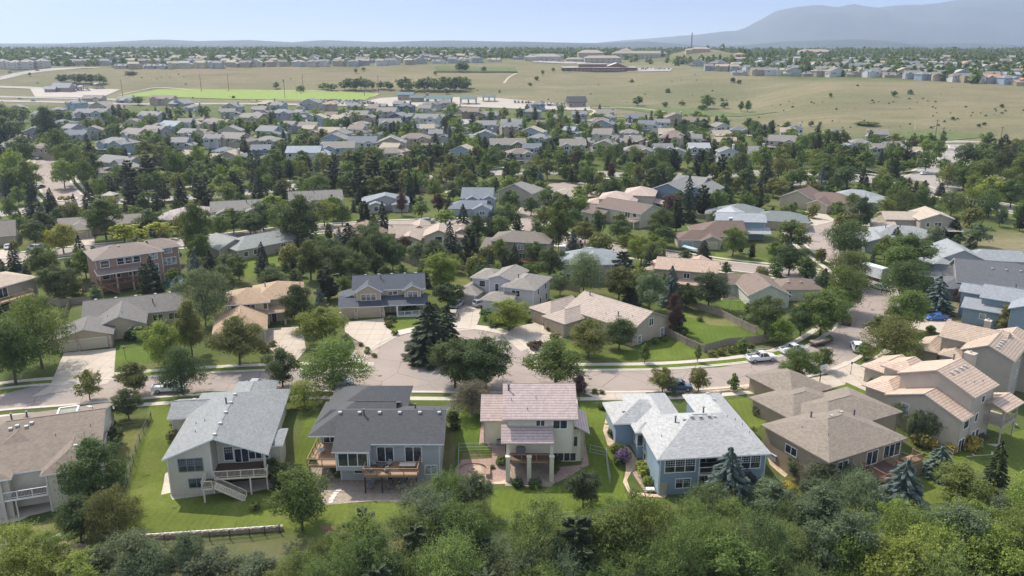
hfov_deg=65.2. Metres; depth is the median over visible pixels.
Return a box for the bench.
[644,487,654,491]
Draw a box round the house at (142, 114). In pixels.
[136,109,167,123]
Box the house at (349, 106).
[346,101,363,109]
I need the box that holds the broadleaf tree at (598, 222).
[591,207,606,232]
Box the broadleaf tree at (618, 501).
[593,494,638,535]
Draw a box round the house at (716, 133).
[709,130,731,138]
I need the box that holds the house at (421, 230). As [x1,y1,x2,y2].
[388,218,473,250]
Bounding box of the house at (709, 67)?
[703,64,714,70]
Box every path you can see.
[119,87,340,94]
[589,109,830,140]
[603,419,666,497]
[604,107,656,110]
[854,152,930,172]
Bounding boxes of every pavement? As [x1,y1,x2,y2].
[0,323,909,416]
[0,362,373,384]
[5,224,523,265]
[17,216,494,252]
[75,176,99,199]
[349,325,543,364]
[508,206,782,278]
[538,218,876,365]
[548,197,819,269]
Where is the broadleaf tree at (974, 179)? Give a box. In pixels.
[964,173,985,191]
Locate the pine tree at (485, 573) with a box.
[469,567,496,575]
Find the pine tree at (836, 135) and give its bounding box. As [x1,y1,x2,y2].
[831,130,839,143]
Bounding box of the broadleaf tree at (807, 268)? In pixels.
[796,253,818,278]
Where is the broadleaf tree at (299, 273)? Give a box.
[288,268,302,281]
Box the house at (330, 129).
[318,124,346,134]
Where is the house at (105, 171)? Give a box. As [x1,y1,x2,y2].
[95,161,141,178]
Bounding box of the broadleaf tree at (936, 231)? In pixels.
[925,224,947,242]
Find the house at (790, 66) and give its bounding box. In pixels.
[787,65,798,68]
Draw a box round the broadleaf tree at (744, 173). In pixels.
[735,168,757,187]
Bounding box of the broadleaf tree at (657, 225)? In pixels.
[646,221,662,235]
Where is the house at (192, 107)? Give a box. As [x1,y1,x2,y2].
[183,102,202,110]
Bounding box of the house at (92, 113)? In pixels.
[72,108,111,120]
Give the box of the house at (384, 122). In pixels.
[377,118,401,128]
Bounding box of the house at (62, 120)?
[55,119,77,124]
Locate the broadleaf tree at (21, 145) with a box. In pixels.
[4,134,40,159]
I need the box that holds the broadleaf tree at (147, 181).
[133,172,153,194]
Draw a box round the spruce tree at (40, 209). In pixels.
[34,202,51,227]
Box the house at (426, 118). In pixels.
[413,113,441,125]
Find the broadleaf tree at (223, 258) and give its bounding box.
[216,252,235,270]
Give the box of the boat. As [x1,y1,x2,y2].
[682,245,698,252]
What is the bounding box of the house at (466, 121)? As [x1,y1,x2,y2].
[461,119,476,126]
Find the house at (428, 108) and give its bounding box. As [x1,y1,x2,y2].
[417,104,436,113]
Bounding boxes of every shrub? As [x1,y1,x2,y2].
[0,295,13,310]
[9,239,18,249]
[42,266,67,294]
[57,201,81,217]
[67,277,83,295]
[104,196,119,206]
[123,71,137,74]
[123,331,134,340]
[127,325,148,341]
[152,227,169,238]
[165,429,177,439]
[172,216,185,236]
[186,256,204,268]
[248,499,259,511]
[258,343,270,351]
[269,340,276,346]
[270,472,288,488]
[295,85,304,90]
[340,333,349,338]
[384,320,393,327]
[386,315,396,320]
[391,330,398,335]
[401,306,412,313]
[411,306,419,311]
[446,253,459,269]
[446,411,458,420]
[449,421,460,430]
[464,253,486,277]
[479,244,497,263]
[479,308,493,320]
[487,319,497,327]
[495,455,505,465]
[511,476,523,488]
[528,477,541,489]
[529,340,542,350]
[549,332,559,339]
[554,455,560,462]
[554,465,559,473]
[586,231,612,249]
[591,388,598,393]
[597,400,604,409]
[609,442,623,452]
[612,456,622,464]
[615,448,631,463]
[628,266,646,292]
[634,460,646,469]
[637,465,649,477]
[641,475,653,486]
[651,337,659,343]
[659,335,668,341]
[671,390,679,396]
[672,324,688,335]
[697,104,706,109]
[707,350,717,357]
[716,347,727,355]
[719,101,728,107]
[727,346,735,352]
[735,337,748,352]
[738,315,750,325]
[744,303,753,311]
[747,342,754,348]
[751,406,759,415]
[756,266,769,275]
[780,206,789,210]
[781,480,792,488]
[807,203,820,218]
[814,247,826,262]
[854,121,879,125]
[909,430,932,448]
[924,438,938,449]
[925,325,936,333]
[942,442,958,453]
[963,442,979,453]
[965,435,983,450]
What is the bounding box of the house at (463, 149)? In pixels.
[446,144,472,161]
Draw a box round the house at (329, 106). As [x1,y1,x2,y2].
[322,101,337,110]
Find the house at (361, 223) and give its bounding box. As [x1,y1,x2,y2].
[332,219,388,240]
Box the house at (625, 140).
[615,136,632,146]
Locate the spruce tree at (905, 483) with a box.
[872,459,930,521]
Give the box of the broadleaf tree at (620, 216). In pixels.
[611,212,630,231]
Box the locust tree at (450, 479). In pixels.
[418,464,470,511]
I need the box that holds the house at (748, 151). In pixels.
[746,150,768,160]
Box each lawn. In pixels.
[0,376,53,394]
[4,415,151,541]
[114,347,166,368]
[114,361,308,375]
[119,418,149,488]
[128,404,416,536]
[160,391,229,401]
[234,253,279,279]
[294,410,320,489]
[392,316,420,330]
[410,395,450,402]
[441,195,460,201]
[450,279,471,290]
[453,409,491,488]
[491,400,663,529]
[542,343,579,356]
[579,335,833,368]
[589,337,700,360]
[682,312,753,348]
[687,314,739,326]
[715,252,776,264]
[720,299,744,310]
[728,398,765,427]
[831,382,864,393]
[835,430,1023,503]
[908,333,926,344]
[911,446,978,461]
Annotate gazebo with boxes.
[101,191,119,199]
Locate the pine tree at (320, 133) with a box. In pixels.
[317,129,323,139]
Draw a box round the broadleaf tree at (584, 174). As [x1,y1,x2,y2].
[577,164,595,182]
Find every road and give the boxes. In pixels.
[0,67,99,79]
[0,86,42,88]
[0,96,113,99]
[0,100,417,106]
[0,220,895,408]
[1,218,515,262]
[28,159,47,161]
[35,160,82,204]
[348,330,540,374]
[517,200,818,279]
[545,182,601,196]
[757,179,858,184]
[852,139,981,145]
[869,175,962,191]
[911,145,974,177]
[928,192,1015,210]
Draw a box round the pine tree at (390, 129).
[387,123,392,133]
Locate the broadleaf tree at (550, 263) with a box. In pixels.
[537,245,567,275]
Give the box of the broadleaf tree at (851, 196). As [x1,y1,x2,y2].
[844,193,859,206]
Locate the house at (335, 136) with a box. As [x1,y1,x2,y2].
[320,132,348,143]
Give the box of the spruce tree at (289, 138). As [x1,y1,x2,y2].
[287,134,291,145]
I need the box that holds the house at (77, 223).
[56,213,151,237]
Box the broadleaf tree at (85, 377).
[71,368,103,399]
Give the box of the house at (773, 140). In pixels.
[767,134,796,150]
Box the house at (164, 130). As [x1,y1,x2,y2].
[142,125,173,136]
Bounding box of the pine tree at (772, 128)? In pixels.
[769,120,776,134]
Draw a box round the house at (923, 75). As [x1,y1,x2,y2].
[914,71,931,79]
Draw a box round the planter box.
[308,457,317,463]
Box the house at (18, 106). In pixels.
[7,104,28,115]
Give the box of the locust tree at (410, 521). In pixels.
[384,503,444,565]
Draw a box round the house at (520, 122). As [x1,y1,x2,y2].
[500,119,522,126]
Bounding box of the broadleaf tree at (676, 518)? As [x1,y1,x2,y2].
[649,512,713,575]
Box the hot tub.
[766,453,776,461]
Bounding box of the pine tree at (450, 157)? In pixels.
[447,155,454,163]
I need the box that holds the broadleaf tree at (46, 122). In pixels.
[29,103,62,136]
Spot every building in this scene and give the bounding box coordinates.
[0,59,8,68]
[6,60,18,69]
[18,59,34,68]
[34,58,50,67]
[524,55,535,60]
[534,54,560,61]
[566,57,583,61]
[577,50,603,58]
[584,55,621,62]
[612,51,666,58]
[685,48,692,53]
[692,47,709,52]
[797,49,829,53]
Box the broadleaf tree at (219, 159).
[209,153,229,166]
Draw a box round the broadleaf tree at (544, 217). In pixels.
[529,206,551,224]
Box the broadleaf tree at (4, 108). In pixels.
[0,103,20,121]
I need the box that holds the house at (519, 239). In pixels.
[479,230,553,263]
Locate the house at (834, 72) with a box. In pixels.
[825,67,844,76]
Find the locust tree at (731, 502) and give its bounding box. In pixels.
[705,485,752,528]
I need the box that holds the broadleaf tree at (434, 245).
[418,239,449,261]
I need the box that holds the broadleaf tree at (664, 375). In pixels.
[647,365,681,392]
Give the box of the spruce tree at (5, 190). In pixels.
[0,179,10,195]
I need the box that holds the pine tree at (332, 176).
[320,160,344,189]
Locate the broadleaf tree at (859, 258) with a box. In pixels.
[824,247,873,285]
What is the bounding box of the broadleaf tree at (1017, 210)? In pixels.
[1012,200,1023,218]
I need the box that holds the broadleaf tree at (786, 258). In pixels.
[763,242,815,274]
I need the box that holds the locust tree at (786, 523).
[763,514,802,559]
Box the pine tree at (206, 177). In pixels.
[200,174,208,190]
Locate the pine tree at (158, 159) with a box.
[156,154,162,166]
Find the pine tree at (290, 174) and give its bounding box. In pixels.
[285,160,293,178]
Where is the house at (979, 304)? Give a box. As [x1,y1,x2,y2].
[958,282,1023,329]
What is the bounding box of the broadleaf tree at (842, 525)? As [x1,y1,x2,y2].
[798,501,884,575]
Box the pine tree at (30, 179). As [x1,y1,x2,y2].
[26,176,37,194]
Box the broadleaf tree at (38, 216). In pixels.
[23,209,57,231]
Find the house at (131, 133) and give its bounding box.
[120,127,153,139]
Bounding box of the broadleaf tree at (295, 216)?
[274,190,326,238]
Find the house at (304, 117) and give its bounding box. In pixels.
[301,113,314,120]
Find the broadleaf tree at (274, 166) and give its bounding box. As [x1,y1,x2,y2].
[268,159,277,174]
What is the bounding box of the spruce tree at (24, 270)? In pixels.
[21,260,30,273]
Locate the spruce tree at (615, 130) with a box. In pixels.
[613,124,618,134]
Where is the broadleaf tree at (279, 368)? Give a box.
[258,343,305,386]
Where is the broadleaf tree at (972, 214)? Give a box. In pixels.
[960,207,985,227]
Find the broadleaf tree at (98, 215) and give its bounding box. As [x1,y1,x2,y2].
[78,194,125,239]
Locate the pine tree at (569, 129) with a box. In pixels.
[566,126,572,135]
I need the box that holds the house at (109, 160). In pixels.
[95,153,140,166]
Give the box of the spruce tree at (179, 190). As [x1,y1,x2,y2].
[172,178,189,207]
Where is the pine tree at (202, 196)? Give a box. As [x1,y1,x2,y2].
[189,180,213,206]
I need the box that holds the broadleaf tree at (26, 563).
[0,537,67,575]
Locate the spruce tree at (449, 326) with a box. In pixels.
[438,305,461,343]
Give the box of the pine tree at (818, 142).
[813,134,822,149]
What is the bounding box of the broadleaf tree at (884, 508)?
[870,494,922,539]
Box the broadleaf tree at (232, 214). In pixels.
[220,207,246,232]
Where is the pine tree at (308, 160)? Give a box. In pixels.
[304,156,312,170]
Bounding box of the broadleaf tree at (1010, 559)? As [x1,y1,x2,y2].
[962,512,1023,575]
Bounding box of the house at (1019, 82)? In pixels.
[1010,78,1023,85]
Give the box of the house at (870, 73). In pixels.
[862,69,881,77]
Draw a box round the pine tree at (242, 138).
[240,135,247,148]
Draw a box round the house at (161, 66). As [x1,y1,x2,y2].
[156,64,167,68]
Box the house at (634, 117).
[625,114,645,121]
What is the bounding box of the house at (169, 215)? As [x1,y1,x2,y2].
[158,205,211,226]
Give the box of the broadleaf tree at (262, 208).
[246,200,277,230]
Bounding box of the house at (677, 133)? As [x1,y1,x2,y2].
[662,130,684,144]
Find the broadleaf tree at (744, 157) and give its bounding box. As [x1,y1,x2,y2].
[731,150,752,173]
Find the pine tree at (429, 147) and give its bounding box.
[425,143,434,162]
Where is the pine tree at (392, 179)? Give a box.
[381,161,400,193]
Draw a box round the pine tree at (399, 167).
[395,163,402,178]
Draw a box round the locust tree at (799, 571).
[783,556,838,575]
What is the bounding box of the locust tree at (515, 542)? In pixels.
[499,526,544,571]
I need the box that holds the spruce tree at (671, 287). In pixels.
[656,265,684,309]
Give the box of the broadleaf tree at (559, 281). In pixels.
[550,271,571,295]
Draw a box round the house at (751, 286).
[716,272,823,307]
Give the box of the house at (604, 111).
[596,107,615,116]
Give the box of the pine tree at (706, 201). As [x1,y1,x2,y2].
[692,184,713,216]
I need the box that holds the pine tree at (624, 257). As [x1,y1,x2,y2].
[611,250,635,277]
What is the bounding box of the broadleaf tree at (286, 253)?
[278,242,299,269]
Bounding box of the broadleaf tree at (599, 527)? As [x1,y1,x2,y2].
[585,500,656,575]
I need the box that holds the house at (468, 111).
[461,107,484,119]
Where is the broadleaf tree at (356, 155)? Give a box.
[346,148,367,167]
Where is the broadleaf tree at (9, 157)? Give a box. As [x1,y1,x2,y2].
[0,147,21,168]
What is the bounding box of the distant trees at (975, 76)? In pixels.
[0,44,1023,82]
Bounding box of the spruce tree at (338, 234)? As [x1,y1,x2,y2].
[335,226,340,240]
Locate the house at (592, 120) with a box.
[588,117,612,124]
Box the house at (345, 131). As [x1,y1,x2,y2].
[327,128,352,135]
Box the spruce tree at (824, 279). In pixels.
[815,268,832,289]
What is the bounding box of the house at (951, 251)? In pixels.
[918,238,1023,264]
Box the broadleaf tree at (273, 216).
[267,201,287,229]
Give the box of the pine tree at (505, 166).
[501,162,511,179]
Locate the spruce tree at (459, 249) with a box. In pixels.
[457,244,461,256]
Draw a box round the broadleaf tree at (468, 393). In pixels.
[447,379,493,415]
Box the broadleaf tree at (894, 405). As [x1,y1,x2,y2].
[893,402,908,421]
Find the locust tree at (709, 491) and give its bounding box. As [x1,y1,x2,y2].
[678,478,741,527]
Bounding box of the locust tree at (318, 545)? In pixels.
[303,534,339,571]
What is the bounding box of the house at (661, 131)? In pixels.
[658,128,675,135]
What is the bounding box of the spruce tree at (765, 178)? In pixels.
[756,162,772,192]
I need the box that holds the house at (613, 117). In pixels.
[604,111,617,122]
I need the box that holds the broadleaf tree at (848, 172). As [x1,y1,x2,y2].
[834,164,860,183]
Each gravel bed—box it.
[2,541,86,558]
[161,472,170,494]
[320,525,343,535]
[353,340,378,360]
[459,422,505,484]
[554,445,588,481]
[629,444,655,491]
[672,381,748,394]
[768,458,787,476]
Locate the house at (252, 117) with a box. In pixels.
[237,113,268,125]
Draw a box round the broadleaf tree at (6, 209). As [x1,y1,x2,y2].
[0,197,18,215]
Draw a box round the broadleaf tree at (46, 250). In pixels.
[45,246,60,263]
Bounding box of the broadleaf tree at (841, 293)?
[819,285,856,310]
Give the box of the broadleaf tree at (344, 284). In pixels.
[337,275,351,290]
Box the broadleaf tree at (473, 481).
[453,469,498,511]
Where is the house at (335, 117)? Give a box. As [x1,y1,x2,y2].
[330,113,352,126]
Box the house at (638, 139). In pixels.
[624,132,644,144]
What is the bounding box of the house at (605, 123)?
[589,117,614,128]
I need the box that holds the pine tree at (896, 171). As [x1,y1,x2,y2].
[887,155,903,181]
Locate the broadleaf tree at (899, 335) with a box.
[853,312,929,359]
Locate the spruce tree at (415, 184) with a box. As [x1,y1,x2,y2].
[413,173,420,193]
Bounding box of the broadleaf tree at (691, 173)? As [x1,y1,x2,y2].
[683,171,696,175]
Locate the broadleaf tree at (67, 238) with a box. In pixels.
[41,222,81,253]
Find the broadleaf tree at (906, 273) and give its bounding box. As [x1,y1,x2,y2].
[873,258,935,295]
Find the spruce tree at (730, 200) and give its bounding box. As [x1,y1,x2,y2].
[727,195,733,204]
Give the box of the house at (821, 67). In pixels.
[815,66,831,68]
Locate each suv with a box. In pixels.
[26,244,42,249]
[327,377,353,386]
[422,217,433,222]
[448,309,458,319]
[449,299,463,308]
[472,298,482,307]
[666,378,692,391]
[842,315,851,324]
[850,340,862,351]
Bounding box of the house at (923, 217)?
[869,206,963,236]
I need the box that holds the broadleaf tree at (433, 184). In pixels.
[425,177,442,195]
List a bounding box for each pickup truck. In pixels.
[150,380,187,393]
[745,348,776,362]
[778,342,807,355]
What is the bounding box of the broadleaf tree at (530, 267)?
[522,262,538,274]
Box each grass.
[435,66,516,70]
[596,105,773,115]
[823,131,987,140]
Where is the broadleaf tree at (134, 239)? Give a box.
[128,236,140,241]
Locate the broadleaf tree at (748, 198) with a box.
[736,191,758,206]
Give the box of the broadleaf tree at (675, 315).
[665,291,683,326]
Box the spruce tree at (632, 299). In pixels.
[621,275,641,306]
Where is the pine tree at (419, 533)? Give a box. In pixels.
[386,524,437,575]
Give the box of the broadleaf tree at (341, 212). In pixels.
[330,203,353,225]
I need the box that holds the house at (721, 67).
[715,64,728,70]
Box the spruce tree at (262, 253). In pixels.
[254,241,270,272]
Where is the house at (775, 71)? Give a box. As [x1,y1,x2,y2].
[764,67,782,75]
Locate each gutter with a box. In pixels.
[0,219,454,256]
[0,225,899,409]
[0,369,368,389]
[23,170,871,208]
[517,188,813,279]
[538,191,818,271]
[543,220,853,370]
[904,145,949,176]
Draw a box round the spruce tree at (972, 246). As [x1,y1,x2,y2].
[962,236,978,249]
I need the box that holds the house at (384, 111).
[376,107,399,118]
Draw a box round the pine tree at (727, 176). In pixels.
[722,172,732,191]
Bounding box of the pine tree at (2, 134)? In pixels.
[0,128,7,142]
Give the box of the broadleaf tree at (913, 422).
[906,409,920,435]
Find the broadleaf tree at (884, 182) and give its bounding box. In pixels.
[870,173,897,195]
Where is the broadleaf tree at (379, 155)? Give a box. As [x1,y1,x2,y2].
[369,148,386,161]
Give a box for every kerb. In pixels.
[0,230,898,411]
[0,368,369,388]
[1,174,871,216]
[3,218,471,255]
[3,222,522,263]
[12,169,873,209]
[362,328,531,359]
[513,188,813,280]
[533,219,876,369]
[539,195,796,268]
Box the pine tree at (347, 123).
[344,118,351,126]
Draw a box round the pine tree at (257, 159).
[253,154,262,172]
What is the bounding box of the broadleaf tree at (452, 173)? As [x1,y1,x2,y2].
[443,162,459,180]
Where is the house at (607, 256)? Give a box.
[559,244,628,283]
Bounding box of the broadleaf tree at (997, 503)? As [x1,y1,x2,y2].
[979,492,1015,520]
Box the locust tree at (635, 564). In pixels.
[600,532,669,575]
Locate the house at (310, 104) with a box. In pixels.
[296,98,322,109]
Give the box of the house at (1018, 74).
[999,72,1021,77]
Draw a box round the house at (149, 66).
[143,64,156,68]
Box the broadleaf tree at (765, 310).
[742,290,789,334]
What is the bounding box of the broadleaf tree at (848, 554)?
[812,524,882,575]
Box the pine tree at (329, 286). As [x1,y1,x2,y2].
[314,266,339,299]
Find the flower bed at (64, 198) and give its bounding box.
[55,196,77,200]
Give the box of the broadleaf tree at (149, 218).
[130,208,168,227]
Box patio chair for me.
[386,458,391,466]
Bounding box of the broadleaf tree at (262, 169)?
[254,161,270,177]
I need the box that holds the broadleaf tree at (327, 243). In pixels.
[315,237,338,260]
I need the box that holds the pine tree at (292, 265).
[288,256,296,269]
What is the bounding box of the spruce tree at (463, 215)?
[456,204,469,223]
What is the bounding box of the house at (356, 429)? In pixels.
[306,386,450,492]
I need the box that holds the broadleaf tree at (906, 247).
[871,230,944,269]
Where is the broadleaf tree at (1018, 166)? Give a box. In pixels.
[1000,152,1023,190]
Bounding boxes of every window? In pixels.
[55,474,65,485]
[100,260,109,267]
[102,275,109,279]
[116,257,124,264]
[125,256,132,263]
[133,255,140,262]
[149,252,157,258]
[152,314,163,320]
[163,256,176,264]
[164,248,171,253]
[168,312,179,319]
[177,458,203,472]
[188,478,203,487]
[223,446,233,460]
[248,450,268,459]
[253,248,263,254]
[337,453,367,466]
[361,294,375,300]
[388,291,397,294]
[408,291,417,296]
[424,465,437,474]
[435,236,442,242]
[479,280,485,286]
[495,283,498,290]
[511,290,519,296]
[517,244,523,249]
[536,421,544,425]
[553,421,567,428]
[553,453,563,460]
[564,452,575,460]
[574,436,577,446]
[636,434,642,446]
[637,334,641,344]
[649,317,653,326]
[660,327,663,335]
[664,459,695,473]
[675,478,690,488]
[683,273,689,278]
[736,456,760,468]
[785,443,797,457]
[836,459,848,471]
[882,442,900,459]
[900,402,909,415]
[934,222,941,226]
[962,419,969,430]
[979,313,986,319]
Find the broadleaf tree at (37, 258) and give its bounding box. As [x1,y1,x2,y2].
[21,243,61,277]
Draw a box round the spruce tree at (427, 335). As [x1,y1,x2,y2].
[400,301,449,371]
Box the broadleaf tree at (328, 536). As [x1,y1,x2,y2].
[322,527,345,554]
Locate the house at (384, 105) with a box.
[375,103,387,106]
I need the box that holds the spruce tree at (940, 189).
[933,183,945,195]
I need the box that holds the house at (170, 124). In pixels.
[156,120,188,132]
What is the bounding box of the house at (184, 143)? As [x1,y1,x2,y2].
[171,134,197,151]
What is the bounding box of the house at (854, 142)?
[848,135,871,146]
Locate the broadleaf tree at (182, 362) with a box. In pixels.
[154,341,211,398]
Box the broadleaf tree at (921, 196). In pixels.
[909,188,932,209]
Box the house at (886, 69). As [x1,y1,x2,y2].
[880,67,891,73]
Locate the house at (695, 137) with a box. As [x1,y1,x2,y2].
[688,134,704,142]
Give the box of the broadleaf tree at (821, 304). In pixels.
[795,286,857,335]
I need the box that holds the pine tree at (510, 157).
[501,153,516,172]
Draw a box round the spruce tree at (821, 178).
[817,165,826,189]
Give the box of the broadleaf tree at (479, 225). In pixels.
[464,210,491,244]
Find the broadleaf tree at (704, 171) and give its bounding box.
[700,159,710,176]
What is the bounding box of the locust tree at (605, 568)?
[580,551,626,575]
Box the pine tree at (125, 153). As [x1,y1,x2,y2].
[122,147,128,155]
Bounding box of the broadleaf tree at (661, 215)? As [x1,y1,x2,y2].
[647,204,675,230]
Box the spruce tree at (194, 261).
[184,250,203,283]
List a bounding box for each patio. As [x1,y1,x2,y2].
[0,502,51,523]
[170,491,226,499]
[220,479,278,492]
[311,468,436,504]
[468,465,506,483]
[505,463,555,486]
[721,295,738,299]
[966,444,1001,456]
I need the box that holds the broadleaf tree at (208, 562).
[179,541,243,575]
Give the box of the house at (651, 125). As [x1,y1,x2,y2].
[636,120,661,133]
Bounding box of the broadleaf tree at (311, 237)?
[307,233,325,244]
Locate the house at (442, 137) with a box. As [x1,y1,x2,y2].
[428,127,447,143]
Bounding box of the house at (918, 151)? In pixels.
[905,147,922,156]
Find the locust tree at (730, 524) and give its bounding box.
[717,515,770,555]
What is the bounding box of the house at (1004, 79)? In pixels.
[996,75,1019,84]
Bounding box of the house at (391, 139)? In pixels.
[372,135,406,148]
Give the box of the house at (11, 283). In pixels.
[0,271,38,310]
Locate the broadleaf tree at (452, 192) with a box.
[445,182,459,201]
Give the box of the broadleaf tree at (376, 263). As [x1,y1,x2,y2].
[368,252,388,273]
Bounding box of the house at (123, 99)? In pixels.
[114,95,140,102]
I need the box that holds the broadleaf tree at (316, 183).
[306,173,332,189]
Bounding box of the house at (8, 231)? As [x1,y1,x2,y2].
[0,219,18,245]
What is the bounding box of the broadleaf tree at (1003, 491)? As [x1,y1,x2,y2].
[995,483,1022,514]
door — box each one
[0,287,8,297]
[60,340,76,351]
[68,231,87,237]
[79,336,107,349]
[233,448,249,462]
[271,313,276,321]
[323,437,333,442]
[342,308,354,318]
[357,307,380,317]
[376,446,393,461]
[390,306,395,311]
[404,446,421,461]
[458,295,474,304]
[534,312,542,324]
[546,320,562,335]
[682,241,692,247]
[700,458,716,462]
[700,476,708,480]
[707,242,716,249]
[865,449,878,466]
[957,437,964,451]
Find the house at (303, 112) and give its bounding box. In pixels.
[294,107,308,114]
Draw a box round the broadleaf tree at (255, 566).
[233,548,280,575]
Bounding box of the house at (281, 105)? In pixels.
[270,100,287,110]
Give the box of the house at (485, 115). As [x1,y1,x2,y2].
[482,111,499,118]
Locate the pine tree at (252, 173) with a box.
[248,171,256,183]
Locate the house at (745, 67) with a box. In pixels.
[742,65,750,71]
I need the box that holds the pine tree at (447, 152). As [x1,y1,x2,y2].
[443,149,448,161]
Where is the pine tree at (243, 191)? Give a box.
[238,184,244,195]
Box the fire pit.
[469,467,476,472]
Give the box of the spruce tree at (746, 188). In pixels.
[740,177,752,203]
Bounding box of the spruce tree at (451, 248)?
[442,221,460,262]
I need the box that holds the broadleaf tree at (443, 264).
[419,250,463,285]
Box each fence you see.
[35,295,90,305]
[61,300,69,320]
[81,282,94,291]
[116,413,151,429]
[118,201,164,211]
[123,411,151,491]
[125,524,279,543]
[398,257,471,273]
[435,71,517,72]
[457,442,504,488]
[494,511,575,523]
[542,273,579,291]
[590,444,610,482]
[665,327,775,351]
[674,212,705,219]
[682,299,756,333]
[900,452,1018,482]
[936,439,953,456]
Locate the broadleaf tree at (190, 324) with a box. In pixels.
[170,295,207,356]
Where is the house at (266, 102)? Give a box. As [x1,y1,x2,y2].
[256,98,276,106]
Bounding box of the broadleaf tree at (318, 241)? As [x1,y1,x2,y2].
[305,235,326,251]
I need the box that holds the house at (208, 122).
[201,116,234,131]
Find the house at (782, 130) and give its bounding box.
[779,127,799,142]
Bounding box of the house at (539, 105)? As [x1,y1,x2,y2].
[530,99,544,110]
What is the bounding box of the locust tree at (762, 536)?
[720,497,805,575]
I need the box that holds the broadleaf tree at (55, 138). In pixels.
[41,128,69,155]
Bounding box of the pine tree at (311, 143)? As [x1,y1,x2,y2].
[308,138,315,145]
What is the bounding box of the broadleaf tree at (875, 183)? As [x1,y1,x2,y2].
[869,174,891,194]
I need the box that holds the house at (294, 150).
[285,142,334,164]
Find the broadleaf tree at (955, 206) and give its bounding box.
[936,189,965,215]
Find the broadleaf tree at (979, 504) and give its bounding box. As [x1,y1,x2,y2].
[940,489,1014,534]
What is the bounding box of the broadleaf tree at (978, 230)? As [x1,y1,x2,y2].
[962,220,994,244]
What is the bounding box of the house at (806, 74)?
[800,71,811,76]
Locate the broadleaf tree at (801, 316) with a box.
[788,300,816,335]
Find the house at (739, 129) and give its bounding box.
[730,126,747,133]
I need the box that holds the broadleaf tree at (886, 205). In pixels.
[877,197,897,215]
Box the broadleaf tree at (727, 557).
[690,522,777,575]
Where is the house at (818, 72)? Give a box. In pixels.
[810,69,824,76]
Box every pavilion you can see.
[43,86,56,91]
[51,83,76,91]
[397,92,414,99]
[409,95,424,101]
[426,96,452,102]
[460,96,476,103]
[482,95,495,101]
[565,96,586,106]
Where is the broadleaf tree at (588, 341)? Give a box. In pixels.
[566,316,612,357]
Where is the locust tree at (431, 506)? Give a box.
[384,476,461,548]
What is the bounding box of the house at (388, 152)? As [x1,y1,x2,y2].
[380,147,403,159]
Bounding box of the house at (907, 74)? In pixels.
[902,70,920,78]
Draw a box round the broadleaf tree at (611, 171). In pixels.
[607,162,616,178]
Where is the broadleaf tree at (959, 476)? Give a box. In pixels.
[926,458,1005,506]
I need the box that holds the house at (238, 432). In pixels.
[161,380,289,502]
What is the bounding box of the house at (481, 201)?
[448,187,496,216]
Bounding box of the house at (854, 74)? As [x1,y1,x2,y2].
[846,71,861,76]
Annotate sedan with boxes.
[248,378,264,380]
[926,313,948,320]
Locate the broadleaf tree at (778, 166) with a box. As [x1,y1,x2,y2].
[770,156,789,179]
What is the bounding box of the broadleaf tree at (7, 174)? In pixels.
[0,164,18,193]
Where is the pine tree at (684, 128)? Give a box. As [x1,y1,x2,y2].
[681,126,686,141]
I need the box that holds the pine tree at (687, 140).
[683,132,691,148]
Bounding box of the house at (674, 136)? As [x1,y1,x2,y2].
[658,133,681,147]
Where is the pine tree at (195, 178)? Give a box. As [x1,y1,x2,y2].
[189,174,204,197]
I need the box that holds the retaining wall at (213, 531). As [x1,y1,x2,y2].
[138,525,282,538]
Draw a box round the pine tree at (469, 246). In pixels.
[459,227,481,264]
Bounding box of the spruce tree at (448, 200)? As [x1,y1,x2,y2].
[443,195,451,213]
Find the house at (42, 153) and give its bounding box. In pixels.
[29,143,58,159]
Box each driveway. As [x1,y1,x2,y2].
[0,249,15,258]
[32,348,115,396]
[76,236,94,245]
[266,327,305,367]
[345,318,397,350]
[453,304,480,330]
[503,322,567,350]
[585,393,645,399]
[805,211,833,225]
[812,372,849,387]
[826,361,866,390]
[907,316,951,332]
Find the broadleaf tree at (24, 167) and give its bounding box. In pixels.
[12,158,47,185]
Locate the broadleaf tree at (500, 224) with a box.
[492,216,510,232]
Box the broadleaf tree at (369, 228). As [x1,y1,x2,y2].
[353,218,392,242]
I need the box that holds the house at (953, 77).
[946,73,960,81]
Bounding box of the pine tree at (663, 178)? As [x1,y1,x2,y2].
[657,167,667,185]
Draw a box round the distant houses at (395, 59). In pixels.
[1,49,1019,68]
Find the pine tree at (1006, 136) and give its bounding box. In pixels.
[1000,134,1011,146]
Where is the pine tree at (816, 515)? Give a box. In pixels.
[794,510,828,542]
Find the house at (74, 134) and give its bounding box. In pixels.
[64,130,90,141]
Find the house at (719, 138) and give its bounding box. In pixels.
[713,137,736,146]
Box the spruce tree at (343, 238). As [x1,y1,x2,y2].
[337,223,363,246]
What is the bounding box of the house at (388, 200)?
[361,192,409,213]
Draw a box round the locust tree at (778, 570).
[743,530,804,575]
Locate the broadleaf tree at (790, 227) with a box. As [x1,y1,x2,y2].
[776,218,819,246]
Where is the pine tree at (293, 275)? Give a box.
[289,270,300,281]
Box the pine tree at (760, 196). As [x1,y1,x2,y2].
[755,186,767,207]
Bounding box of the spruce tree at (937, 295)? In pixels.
[923,275,956,316]
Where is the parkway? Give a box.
[0,170,870,215]
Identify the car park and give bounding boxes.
[30,88,118,96]
[323,97,589,109]
[533,61,592,63]
[627,68,671,71]
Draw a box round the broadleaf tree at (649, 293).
[633,267,666,309]
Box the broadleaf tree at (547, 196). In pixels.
[537,187,562,207]
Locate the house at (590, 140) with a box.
[576,137,596,147]
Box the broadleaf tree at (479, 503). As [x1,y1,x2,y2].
[463,498,497,539]
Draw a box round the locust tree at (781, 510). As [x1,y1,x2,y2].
[764,495,799,532]

